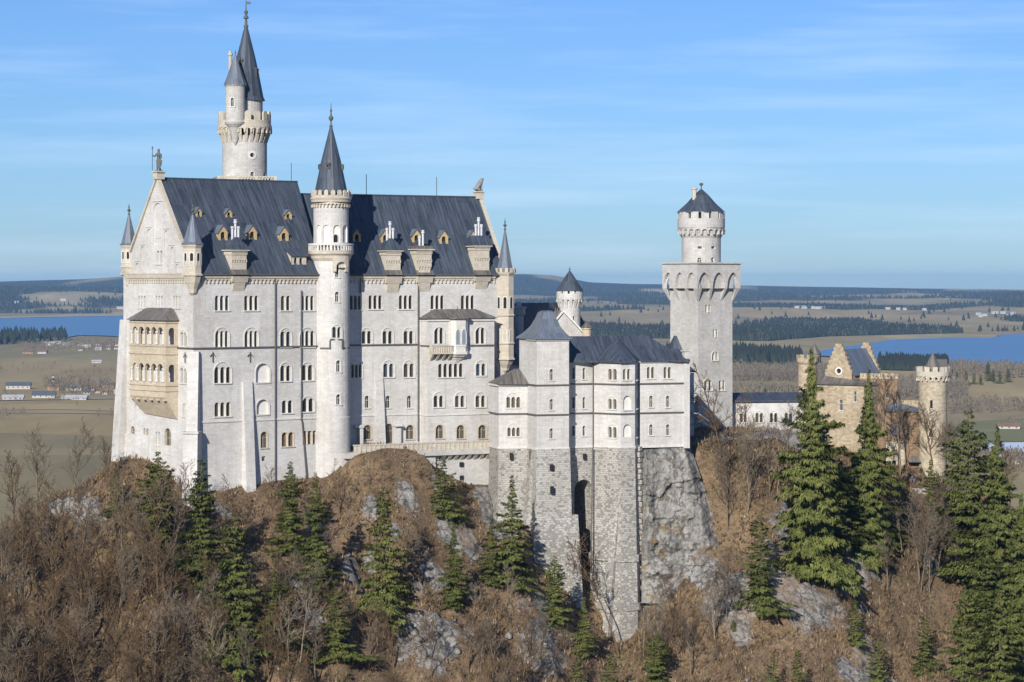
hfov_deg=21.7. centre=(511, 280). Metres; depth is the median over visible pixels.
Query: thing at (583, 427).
window
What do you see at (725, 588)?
bare tree
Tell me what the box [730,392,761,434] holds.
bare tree
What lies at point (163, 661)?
bare tree
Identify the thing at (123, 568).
bare tree
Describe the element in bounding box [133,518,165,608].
bare tree
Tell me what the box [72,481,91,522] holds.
bare tree
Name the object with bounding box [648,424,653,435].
window
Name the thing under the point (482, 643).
bare tree
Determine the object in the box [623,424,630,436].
window
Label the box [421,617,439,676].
bare tree
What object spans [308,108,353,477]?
stair turret
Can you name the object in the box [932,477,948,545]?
bare tree
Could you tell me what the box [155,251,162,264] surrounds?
window
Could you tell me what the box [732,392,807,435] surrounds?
gallery building
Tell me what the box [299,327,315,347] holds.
window
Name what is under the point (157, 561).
bare tree
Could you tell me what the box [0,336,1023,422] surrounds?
hedgerows
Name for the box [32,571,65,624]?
bare tree
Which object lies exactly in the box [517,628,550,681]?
bare tree
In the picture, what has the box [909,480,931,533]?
bare tree
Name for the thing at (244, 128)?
round tower
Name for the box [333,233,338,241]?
door
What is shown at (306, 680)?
bare tree
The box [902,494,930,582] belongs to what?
bare tree
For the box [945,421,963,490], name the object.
bare tree
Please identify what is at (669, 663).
brushwood
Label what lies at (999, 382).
conifer tree
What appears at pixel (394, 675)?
bare tree
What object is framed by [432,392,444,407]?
window
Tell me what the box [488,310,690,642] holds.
residential wing
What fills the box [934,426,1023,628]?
conifer tree
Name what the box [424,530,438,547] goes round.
bare shrub
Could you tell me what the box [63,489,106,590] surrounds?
bare tree
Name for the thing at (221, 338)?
window
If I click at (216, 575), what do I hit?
bare tree
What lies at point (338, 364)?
window
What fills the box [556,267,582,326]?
round turret
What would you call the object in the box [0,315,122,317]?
lake shore
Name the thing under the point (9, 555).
bare tree
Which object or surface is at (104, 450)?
bare tree
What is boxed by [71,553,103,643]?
bare tree
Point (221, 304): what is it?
window
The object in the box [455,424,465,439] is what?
window
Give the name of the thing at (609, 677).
conifer tree
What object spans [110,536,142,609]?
bare tree
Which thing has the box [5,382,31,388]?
barn
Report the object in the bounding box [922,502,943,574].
bare tree
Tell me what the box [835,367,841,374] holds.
round window
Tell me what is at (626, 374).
window
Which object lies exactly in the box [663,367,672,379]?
window
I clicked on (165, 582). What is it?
bare tree
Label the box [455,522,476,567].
bare tree
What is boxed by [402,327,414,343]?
window
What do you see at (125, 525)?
bare tree
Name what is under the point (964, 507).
conifer tree
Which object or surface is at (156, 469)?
conifer tree
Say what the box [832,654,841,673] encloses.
bare shrub
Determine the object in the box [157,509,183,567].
bare tree
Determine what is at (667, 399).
window
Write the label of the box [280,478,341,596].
conifer tree
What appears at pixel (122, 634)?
bare tree
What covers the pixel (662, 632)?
bare tree
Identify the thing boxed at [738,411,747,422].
window
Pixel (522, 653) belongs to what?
bare tree
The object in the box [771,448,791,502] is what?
bare tree
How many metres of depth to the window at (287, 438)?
471.98 m
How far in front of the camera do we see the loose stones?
449.84 m
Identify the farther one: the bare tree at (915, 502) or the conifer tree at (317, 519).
the bare tree at (915, 502)
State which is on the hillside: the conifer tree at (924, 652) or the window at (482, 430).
the conifer tree at (924, 652)
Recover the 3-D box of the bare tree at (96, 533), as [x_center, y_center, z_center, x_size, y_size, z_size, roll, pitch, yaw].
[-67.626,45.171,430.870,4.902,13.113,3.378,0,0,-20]
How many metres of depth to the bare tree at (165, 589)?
425.67 m
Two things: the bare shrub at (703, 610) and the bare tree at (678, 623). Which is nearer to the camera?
the bare tree at (678, 623)
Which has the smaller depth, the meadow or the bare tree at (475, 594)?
the bare tree at (475, 594)
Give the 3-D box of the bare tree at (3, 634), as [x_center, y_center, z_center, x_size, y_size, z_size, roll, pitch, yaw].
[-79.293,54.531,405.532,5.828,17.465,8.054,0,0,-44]
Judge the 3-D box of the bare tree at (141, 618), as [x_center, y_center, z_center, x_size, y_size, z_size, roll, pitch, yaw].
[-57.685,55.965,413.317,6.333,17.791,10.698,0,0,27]
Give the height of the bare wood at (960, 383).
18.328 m
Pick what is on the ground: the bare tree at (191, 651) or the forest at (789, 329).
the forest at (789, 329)
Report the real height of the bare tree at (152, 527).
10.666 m
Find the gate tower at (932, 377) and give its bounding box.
[916,352,949,486]
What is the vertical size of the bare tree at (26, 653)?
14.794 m
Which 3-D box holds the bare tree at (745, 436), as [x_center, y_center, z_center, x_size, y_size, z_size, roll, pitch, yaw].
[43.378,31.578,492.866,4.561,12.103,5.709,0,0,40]
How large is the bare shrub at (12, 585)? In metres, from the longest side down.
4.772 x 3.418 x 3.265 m
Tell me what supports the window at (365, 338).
in the palace hall
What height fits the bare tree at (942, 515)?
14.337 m
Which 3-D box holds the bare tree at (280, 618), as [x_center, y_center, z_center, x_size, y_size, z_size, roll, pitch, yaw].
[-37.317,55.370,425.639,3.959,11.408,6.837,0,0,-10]
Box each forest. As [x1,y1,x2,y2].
[0,278,1023,340]
[0,324,67,343]
[666,341,802,363]
[877,351,949,369]
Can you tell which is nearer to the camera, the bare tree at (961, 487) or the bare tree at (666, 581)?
the bare tree at (666, 581)
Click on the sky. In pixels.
(839, 143)
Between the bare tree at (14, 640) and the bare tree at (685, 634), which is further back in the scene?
the bare tree at (685, 634)
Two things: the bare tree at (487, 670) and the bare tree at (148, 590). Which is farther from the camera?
the bare tree at (487, 670)
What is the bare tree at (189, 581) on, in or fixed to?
on the hillside
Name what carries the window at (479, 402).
in the palace hall
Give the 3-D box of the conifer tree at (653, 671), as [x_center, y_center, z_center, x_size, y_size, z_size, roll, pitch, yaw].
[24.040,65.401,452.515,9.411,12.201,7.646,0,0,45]
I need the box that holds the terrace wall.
[341,423,489,484]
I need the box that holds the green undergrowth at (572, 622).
[2,428,1018,681]
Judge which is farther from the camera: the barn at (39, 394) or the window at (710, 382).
the barn at (39, 394)
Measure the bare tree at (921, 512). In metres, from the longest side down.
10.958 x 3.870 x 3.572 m
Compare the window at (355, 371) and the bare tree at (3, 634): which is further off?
the window at (355, 371)
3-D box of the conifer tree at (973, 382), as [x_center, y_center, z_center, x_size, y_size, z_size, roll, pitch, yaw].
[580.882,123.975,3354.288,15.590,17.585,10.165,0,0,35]
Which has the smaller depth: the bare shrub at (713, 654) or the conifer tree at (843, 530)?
the bare shrub at (713, 654)
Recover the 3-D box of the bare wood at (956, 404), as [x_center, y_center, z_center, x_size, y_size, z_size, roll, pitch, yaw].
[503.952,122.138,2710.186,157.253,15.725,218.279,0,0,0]
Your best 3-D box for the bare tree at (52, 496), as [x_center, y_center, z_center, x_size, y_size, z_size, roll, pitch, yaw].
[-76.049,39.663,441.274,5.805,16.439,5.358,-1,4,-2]
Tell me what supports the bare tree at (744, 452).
on the hillside
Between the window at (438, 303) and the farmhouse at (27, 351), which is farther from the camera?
the farmhouse at (27, 351)
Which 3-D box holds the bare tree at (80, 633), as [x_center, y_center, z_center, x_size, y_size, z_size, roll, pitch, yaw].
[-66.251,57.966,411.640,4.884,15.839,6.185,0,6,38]
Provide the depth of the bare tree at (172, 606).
421.34 m
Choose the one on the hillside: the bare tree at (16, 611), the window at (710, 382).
the bare tree at (16, 611)
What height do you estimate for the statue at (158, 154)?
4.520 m
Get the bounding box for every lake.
[0,316,122,336]
[804,334,1023,365]
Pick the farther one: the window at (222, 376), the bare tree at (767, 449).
the bare tree at (767, 449)
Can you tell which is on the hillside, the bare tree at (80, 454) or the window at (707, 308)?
the bare tree at (80, 454)
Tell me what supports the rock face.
on the hillside
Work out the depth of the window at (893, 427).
557.22 m
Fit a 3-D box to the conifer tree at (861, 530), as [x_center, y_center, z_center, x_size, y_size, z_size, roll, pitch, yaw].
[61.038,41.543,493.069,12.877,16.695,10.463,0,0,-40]
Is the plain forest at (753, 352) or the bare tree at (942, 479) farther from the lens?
the plain forest at (753, 352)
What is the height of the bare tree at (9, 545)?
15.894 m
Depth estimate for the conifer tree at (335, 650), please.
428.77 m
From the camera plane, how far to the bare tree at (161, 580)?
426.25 m
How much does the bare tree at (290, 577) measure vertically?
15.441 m
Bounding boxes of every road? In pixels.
[0,412,113,413]
[6,398,114,399]
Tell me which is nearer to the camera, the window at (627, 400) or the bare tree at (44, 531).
the bare tree at (44, 531)
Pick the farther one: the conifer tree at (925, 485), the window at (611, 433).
the conifer tree at (925, 485)
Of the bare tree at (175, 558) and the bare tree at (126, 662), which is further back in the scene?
the bare tree at (175, 558)
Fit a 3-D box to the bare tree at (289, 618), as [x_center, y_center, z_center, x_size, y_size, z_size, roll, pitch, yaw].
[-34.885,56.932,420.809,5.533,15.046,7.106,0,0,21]
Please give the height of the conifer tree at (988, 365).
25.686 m
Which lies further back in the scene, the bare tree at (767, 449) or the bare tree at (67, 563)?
the bare tree at (767, 449)
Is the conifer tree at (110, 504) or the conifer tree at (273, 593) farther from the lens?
the conifer tree at (110, 504)
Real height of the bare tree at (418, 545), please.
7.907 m
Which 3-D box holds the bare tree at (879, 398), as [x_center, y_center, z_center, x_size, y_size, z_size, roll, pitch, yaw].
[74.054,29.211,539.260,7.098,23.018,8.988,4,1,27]
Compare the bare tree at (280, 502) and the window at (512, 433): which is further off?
the window at (512, 433)
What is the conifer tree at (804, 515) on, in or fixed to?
on the hillside
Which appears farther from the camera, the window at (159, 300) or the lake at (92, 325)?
the lake at (92, 325)
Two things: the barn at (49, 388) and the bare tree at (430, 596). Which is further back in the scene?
the barn at (49, 388)
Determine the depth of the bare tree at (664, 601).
465.37 m
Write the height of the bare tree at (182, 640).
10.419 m
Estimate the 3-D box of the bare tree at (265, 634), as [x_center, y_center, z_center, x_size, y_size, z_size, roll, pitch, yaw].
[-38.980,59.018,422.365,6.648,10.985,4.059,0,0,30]
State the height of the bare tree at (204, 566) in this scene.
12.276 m
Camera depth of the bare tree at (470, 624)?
440.82 m
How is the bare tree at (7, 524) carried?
on the hillside
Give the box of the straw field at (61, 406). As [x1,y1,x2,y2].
[0,403,113,410]
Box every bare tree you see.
[0,449,43,527]
[0,514,10,583]
[0,514,45,602]
[0,519,26,599]
[0,527,29,606]
[0,530,22,605]
[0,577,27,631]
[0,582,25,681]
[0,586,12,633]
[0,590,12,655]
[0,604,11,661]
[0,607,10,658]
[0,613,30,681]
[0,614,9,647]
[0,619,32,681]
[0,650,22,681]
[1,521,22,614]
[1,647,34,681]
[4,499,35,586]
[6,560,39,644]
[6,593,36,658]
[10,504,40,569]
[14,509,51,598]
[14,533,31,597]
[15,480,43,567]
[16,633,52,681]
[17,501,39,569]
[17,591,34,647]
[21,420,54,512]
[21,639,61,681]
[24,527,79,634]
[24,622,51,681]
[30,512,63,591]
[30,581,59,679]
[31,489,68,562]
[31,609,81,681]
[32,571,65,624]
[36,473,69,562]
[41,616,100,681]
[43,620,62,681]
[43,624,66,681]
[45,618,74,675]
[50,549,79,637]
[51,536,112,638]
[53,545,97,611]
[56,585,100,662]
[57,504,74,571]
[61,416,102,502]
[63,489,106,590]
[64,569,80,627]
[65,527,103,550]
[65,606,96,681]
[66,485,102,575]
[69,581,108,669]
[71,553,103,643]
[71,650,89,681]
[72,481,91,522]
[72,630,93,681]
[74,547,103,628]
[81,521,108,582]
[86,631,140,681]
[90,551,120,624]
[92,515,108,555]
[93,547,121,624]
[96,595,136,671]
[97,563,126,629]
[98,435,121,489]
[99,621,157,681]
[104,469,119,525]
[104,554,127,636]
[106,465,139,557]
[107,546,122,601]
[109,612,132,680]
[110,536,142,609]
[112,546,139,644]
[113,543,143,629]
[116,491,147,569]
[116,507,130,549]
[118,646,138,680]
[119,584,173,681]
[119,642,139,681]
[120,499,143,577]
[124,533,188,637]
[124,585,139,630]
[124,609,180,681]
[128,526,160,580]
[129,514,160,596]
[130,601,169,681]
[132,518,197,602]
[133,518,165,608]
[135,530,179,618]
[138,467,174,572]
[138,566,155,616]
[139,458,180,568]
[139,556,179,611]
[139,587,167,663]
[143,601,209,681]
[151,644,176,680]
[152,607,182,676]
[152,638,175,680]
[155,568,174,629]
[157,476,196,576]
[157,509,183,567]
[157,644,191,681]
[159,598,179,658]
[160,580,222,667]
[162,538,188,606]
[163,586,181,655]
[169,480,197,567]
[171,609,199,667]
[172,566,195,606]
[173,592,191,663]
[174,458,194,519]
[178,605,203,681]
[179,643,225,681]
[180,594,205,641]
[180,634,204,681]
[181,569,198,637]
[185,636,219,681]
[187,649,207,681]
[194,613,235,679]
[195,566,224,633]
[198,549,218,600]
[199,600,240,680]
[200,582,229,640]
[201,567,232,630]
[215,474,249,529]
[216,596,259,650]
[232,547,267,620]
[234,615,258,681]
[244,536,303,614]
[248,580,272,629]
[251,620,284,681]
[252,597,292,681]
[254,595,289,669]
[258,477,274,528]
[260,561,284,585]
[265,464,276,510]
[266,483,297,519]
[266,593,288,661]
[266,639,296,681]
[269,540,312,605]
[269,592,309,681]
[271,496,280,530]
[277,653,294,681]
[282,607,317,660]
[284,653,320,681]
[291,649,309,678]
[293,582,327,666]
[293,657,305,681]
[296,553,330,618]
[298,495,310,529]
[304,612,329,679]
[320,579,336,621]
[327,458,358,515]
[351,600,377,654]
[362,614,383,662]
[366,603,413,668]
[374,603,388,648]
[383,666,401,681]
[387,664,403,681]
[397,526,419,578]
[410,534,422,578]
[412,606,439,659]
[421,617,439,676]
[424,579,436,625]
[435,545,447,597]
[453,601,481,669]
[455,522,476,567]
[464,614,479,662]
[467,581,484,621]
[473,615,491,667]
[474,612,501,669]
[476,650,492,680]
[480,651,499,681]
[496,654,521,681]
[500,627,548,681]
[501,564,518,606]
[501,622,547,681]
[502,581,516,603]
[516,603,536,654]
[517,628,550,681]
[532,612,551,660]
[548,627,570,681]
[565,530,619,654]
[631,601,651,656]
[637,593,669,666]
[643,624,668,661]
[651,608,674,666]
[654,588,673,637]
[659,573,673,618]
[664,606,686,661]
[671,618,683,654]
[672,603,700,674]
[690,364,742,451]
[696,588,724,643]
[697,389,724,444]
[697,583,722,635]
[702,563,726,637]
[706,563,743,636]
[709,460,738,529]
[712,435,729,499]
[713,548,734,618]
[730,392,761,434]
[730,421,757,481]
[735,436,754,502]
[740,462,762,514]
[741,422,772,486]
[760,444,779,493]
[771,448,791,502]
[776,398,797,466]
[786,392,810,448]
[824,588,838,621]
[845,590,854,618]
[870,369,896,466]
[872,530,895,591]
[882,385,919,475]
[882,474,905,532]
[887,495,908,558]
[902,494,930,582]
[905,489,923,547]
[907,402,947,476]
[908,509,930,572]
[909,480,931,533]
[910,523,936,592]
[911,516,939,594]
[915,500,929,544]
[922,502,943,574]
[924,490,949,556]
[926,472,948,539]
[928,511,960,574]
[929,469,952,529]
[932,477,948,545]
[934,420,955,469]
[940,491,952,559]
[941,505,962,564]
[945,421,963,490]
[945,473,963,505]
[947,532,962,582]
[951,473,966,523]
[955,453,974,489]
[999,442,1019,507]
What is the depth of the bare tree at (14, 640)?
399.55 m
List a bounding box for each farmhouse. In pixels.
[22,350,33,353]
[37,350,47,353]
[103,382,115,388]
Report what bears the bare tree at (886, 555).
on the hillside
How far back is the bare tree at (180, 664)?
409.65 m
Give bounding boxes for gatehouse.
[796,342,897,459]
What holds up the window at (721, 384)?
in the square tower at (701, 277)
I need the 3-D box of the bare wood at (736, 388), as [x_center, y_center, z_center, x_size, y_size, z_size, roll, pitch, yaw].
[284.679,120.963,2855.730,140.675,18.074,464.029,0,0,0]
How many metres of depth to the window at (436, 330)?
489.11 m
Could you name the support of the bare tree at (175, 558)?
on the hillside
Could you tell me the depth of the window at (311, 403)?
474.81 m
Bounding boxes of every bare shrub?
[4,575,15,598]
[342,489,353,504]
[372,485,382,499]
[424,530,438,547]
[634,645,646,661]
[699,602,709,617]
[705,624,717,643]
[706,644,719,665]
[712,636,726,654]
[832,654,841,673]
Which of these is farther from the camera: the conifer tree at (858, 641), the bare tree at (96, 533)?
the conifer tree at (858, 641)
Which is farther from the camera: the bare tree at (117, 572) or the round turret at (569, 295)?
the round turret at (569, 295)
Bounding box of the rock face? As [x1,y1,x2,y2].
[641,447,718,603]
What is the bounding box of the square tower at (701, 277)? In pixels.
[660,183,742,428]
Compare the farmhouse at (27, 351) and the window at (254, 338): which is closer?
the window at (254, 338)
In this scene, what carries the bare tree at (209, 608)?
on the hillside
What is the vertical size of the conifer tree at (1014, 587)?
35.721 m
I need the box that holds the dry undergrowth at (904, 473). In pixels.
[0,425,1023,681]
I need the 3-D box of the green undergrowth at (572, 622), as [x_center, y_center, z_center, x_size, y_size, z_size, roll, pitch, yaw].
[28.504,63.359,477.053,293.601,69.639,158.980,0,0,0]
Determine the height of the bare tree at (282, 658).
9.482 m
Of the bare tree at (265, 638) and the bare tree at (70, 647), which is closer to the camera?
the bare tree at (70, 647)
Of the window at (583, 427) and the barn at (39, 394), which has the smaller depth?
the window at (583, 427)
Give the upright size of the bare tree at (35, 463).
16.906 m
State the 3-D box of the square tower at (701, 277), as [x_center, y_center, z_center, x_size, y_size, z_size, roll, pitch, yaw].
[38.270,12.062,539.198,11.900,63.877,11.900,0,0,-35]
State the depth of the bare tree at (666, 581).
470.51 m
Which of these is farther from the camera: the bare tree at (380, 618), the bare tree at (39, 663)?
the bare tree at (380, 618)
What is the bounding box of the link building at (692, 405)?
[666,346,694,436]
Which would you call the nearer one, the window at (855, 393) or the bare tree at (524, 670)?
the bare tree at (524, 670)
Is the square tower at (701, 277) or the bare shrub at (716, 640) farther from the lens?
the square tower at (701, 277)
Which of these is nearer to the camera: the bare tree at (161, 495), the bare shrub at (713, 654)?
the bare tree at (161, 495)
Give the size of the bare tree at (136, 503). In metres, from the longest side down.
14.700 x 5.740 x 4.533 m
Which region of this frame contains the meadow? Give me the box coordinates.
[950,419,1023,440]
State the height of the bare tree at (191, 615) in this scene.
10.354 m
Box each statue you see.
[152,146,162,170]
[473,178,483,190]
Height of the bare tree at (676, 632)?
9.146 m
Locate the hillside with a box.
[0,428,1023,681]
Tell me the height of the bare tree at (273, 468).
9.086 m
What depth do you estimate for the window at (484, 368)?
493.55 m
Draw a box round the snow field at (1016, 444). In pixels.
[978,442,1023,451]
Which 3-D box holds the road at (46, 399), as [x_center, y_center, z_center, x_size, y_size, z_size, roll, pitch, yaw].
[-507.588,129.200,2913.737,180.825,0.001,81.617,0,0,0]
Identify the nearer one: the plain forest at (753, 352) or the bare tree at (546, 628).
the bare tree at (546, 628)
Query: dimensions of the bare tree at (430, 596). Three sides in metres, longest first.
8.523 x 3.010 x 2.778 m
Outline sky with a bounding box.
[0,0,1023,289]
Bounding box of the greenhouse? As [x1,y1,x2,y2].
[61,395,88,399]
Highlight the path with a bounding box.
[691,427,803,449]
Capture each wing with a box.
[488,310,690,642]
[508,302,592,371]
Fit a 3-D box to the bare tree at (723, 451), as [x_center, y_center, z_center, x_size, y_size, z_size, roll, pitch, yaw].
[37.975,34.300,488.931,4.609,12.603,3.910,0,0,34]
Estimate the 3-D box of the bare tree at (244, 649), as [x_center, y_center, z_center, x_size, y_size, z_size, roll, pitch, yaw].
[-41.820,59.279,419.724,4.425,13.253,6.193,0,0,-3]
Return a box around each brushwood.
[0,414,1015,681]
[3,409,1003,681]
[4,422,1009,681]
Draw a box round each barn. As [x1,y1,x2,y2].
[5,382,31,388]
[31,391,56,397]
[47,383,59,390]
[67,385,82,390]
[91,360,101,362]
[996,422,1020,428]
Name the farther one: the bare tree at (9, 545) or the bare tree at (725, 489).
the bare tree at (725, 489)
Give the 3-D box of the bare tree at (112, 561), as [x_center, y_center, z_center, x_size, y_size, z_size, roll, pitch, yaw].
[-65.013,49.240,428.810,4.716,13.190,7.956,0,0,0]
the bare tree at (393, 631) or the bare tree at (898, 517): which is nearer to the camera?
the bare tree at (393, 631)
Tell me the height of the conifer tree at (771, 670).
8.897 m
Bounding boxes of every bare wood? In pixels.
[16,336,117,352]
[42,374,115,392]
[732,359,827,381]
[732,380,797,392]
[897,371,969,399]
[947,357,1023,377]
[947,393,1023,413]
[974,444,1023,472]
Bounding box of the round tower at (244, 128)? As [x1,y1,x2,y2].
[212,2,276,179]
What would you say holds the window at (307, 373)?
in the palace hall
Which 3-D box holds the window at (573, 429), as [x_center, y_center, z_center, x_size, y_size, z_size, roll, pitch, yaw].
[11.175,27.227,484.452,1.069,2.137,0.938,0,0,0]
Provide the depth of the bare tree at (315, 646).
427.05 m
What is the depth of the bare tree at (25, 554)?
434.36 m
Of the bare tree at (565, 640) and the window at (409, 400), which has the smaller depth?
the bare tree at (565, 640)
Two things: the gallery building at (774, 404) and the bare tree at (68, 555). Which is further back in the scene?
the gallery building at (774, 404)
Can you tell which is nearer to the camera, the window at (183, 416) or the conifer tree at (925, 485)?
the window at (183, 416)
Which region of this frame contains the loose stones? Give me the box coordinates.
[0,456,966,681]
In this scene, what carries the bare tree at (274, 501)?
on the hillside
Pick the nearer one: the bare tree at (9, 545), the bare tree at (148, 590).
the bare tree at (148, 590)
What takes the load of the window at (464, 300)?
in the palace hall
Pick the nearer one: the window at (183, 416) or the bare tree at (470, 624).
the bare tree at (470, 624)
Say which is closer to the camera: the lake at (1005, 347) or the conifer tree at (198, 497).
the conifer tree at (198, 497)
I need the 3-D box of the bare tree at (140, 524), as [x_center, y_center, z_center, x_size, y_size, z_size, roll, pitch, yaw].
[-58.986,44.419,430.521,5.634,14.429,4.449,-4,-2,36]
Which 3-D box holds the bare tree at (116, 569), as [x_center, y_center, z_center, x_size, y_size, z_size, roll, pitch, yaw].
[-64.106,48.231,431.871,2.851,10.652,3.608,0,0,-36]
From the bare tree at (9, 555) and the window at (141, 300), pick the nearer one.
the bare tree at (9, 555)
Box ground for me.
[0,274,1023,539]
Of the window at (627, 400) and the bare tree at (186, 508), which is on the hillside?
the bare tree at (186, 508)
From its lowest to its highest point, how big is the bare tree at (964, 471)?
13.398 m
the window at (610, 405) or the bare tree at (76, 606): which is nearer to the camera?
the bare tree at (76, 606)
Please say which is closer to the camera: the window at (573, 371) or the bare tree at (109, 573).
the bare tree at (109, 573)
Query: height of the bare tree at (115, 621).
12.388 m
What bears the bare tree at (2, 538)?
on the hillside
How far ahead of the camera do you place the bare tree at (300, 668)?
417.25 m
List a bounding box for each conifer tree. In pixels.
[99,474,128,521]
[129,452,192,563]
[169,459,238,593]
[184,513,272,681]
[254,566,297,658]
[255,579,312,653]
[262,461,310,558]
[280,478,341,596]
[308,587,381,668]
[356,487,417,635]
[428,456,468,525]
[436,524,471,611]
[451,493,473,528]
[476,516,504,587]
[490,475,540,592]
[539,556,574,628]
[570,652,587,681]
[571,597,600,658]
[601,654,619,681]
[640,631,671,681]
[730,619,736,630]
[731,515,798,618]
[764,653,779,681]
[767,348,868,596]
[790,650,807,681]
[796,530,824,584]
[813,429,868,560]
[831,462,876,552]
[838,368,907,573]
[846,600,870,652]
[865,637,888,681]
[883,490,912,549]
[909,615,953,677]
[915,459,943,533]
[924,410,1006,587]
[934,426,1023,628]
[937,586,989,681]
[952,533,1021,665]
[964,580,1023,681]
[971,374,979,384]
[975,492,1023,681]
[984,363,991,380]
[991,368,997,381]
[993,372,1003,383]
[1003,369,1011,381]
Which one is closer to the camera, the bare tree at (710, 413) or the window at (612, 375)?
the window at (612, 375)
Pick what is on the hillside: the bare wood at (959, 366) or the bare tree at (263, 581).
the bare tree at (263, 581)
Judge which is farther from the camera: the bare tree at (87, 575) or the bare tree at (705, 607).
the bare tree at (705, 607)
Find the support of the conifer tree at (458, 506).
on the hillside
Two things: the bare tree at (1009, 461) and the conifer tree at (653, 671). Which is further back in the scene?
the bare tree at (1009, 461)
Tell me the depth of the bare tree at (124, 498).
445.92 m
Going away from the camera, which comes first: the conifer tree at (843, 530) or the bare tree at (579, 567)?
the bare tree at (579, 567)
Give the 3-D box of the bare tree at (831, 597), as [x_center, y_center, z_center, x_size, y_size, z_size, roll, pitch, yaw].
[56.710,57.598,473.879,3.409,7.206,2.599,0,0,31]
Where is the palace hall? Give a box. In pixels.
[111,163,515,509]
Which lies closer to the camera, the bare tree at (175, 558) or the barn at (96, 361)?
the bare tree at (175, 558)
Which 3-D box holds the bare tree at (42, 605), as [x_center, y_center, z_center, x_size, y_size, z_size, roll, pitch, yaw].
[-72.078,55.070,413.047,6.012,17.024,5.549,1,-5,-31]
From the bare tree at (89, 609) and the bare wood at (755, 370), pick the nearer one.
the bare tree at (89, 609)
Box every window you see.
[130,425,134,433]
[137,296,145,308]
[143,428,147,434]
[154,432,159,445]
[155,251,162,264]
[156,296,162,307]
[163,427,171,455]
[173,296,180,308]
[179,329,187,346]
[179,365,186,383]
[181,404,184,417]
[213,361,232,383]
[214,296,230,311]
[214,327,229,346]
[214,402,231,417]
[229,97,234,106]
[243,296,259,311]
[243,327,259,346]
[248,151,255,159]
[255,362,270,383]
[255,398,269,415]
[260,431,268,448]
[279,327,292,347]
[279,362,292,381]
[280,296,291,311]
[281,400,293,413]
[281,432,294,447]
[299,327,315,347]
[300,296,315,311]
[300,362,314,381]
[302,396,315,412]
[303,431,314,444]
[331,324,342,338]
[334,264,339,277]
[334,291,340,302]
[335,359,341,372]
[335,393,341,405]
[349,296,361,310]
[350,360,362,378]
[360,327,372,343]
[363,424,372,439]
[364,396,370,408]
[368,295,383,309]
[381,327,393,343]
[382,360,395,377]
[385,396,391,408]
[398,295,413,309]
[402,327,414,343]
[402,360,415,377]
[405,424,415,439]
[406,396,412,408]
[430,295,443,309]
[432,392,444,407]
[433,326,444,343]
[434,424,444,439]
[437,364,464,377]
[454,392,466,407]
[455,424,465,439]
[461,295,473,308]
[474,326,486,344]
[474,392,486,407]
[475,360,487,376]
[477,424,487,439]
[505,392,521,408]
[506,423,521,437]
[548,368,554,381]
[548,398,554,410]
[548,428,554,439]
[550,486,553,493]
[571,367,575,379]
[571,396,575,409]
[571,425,575,436]
[581,367,586,379]
[581,396,586,409]
[581,425,586,436]
[606,369,617,380]
[606,396,617,409]
[606,424,617,438]
[622,369,631,380]
[622,396,632,410]
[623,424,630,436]
[646,367,655,379]
[648,395,653,407]
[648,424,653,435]
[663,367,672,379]
[665,395,670,407]
[665,424,670,435]
[703,378,712,390]
[705,305,710,311]
[711,351,718,360]
[713,330,717,336]
[719,380,725,390]
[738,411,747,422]
[754,410,764,422]
[768,410,778,422]
[783,410,793,420]
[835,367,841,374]
[838,400,843,410]
[853,392,857,402]
[891,424,897,434]
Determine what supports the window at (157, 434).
in the palace hall
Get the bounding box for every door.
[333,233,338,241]
[385,422,391,442]
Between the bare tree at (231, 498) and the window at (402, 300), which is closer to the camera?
the bare tree at (231, 498)
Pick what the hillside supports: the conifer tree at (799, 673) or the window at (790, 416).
the conifer tree at (799, 673)
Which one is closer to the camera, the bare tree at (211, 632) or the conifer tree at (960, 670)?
the bare tree at (211, 632)
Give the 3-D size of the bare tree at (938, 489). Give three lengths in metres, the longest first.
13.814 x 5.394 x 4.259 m
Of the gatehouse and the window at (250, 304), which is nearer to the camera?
the window at (250, 304)
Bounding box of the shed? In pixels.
[2,395,24,399]
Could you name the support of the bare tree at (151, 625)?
on the hillside
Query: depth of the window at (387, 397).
486.96 m
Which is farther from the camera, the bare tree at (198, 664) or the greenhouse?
the greenhouse

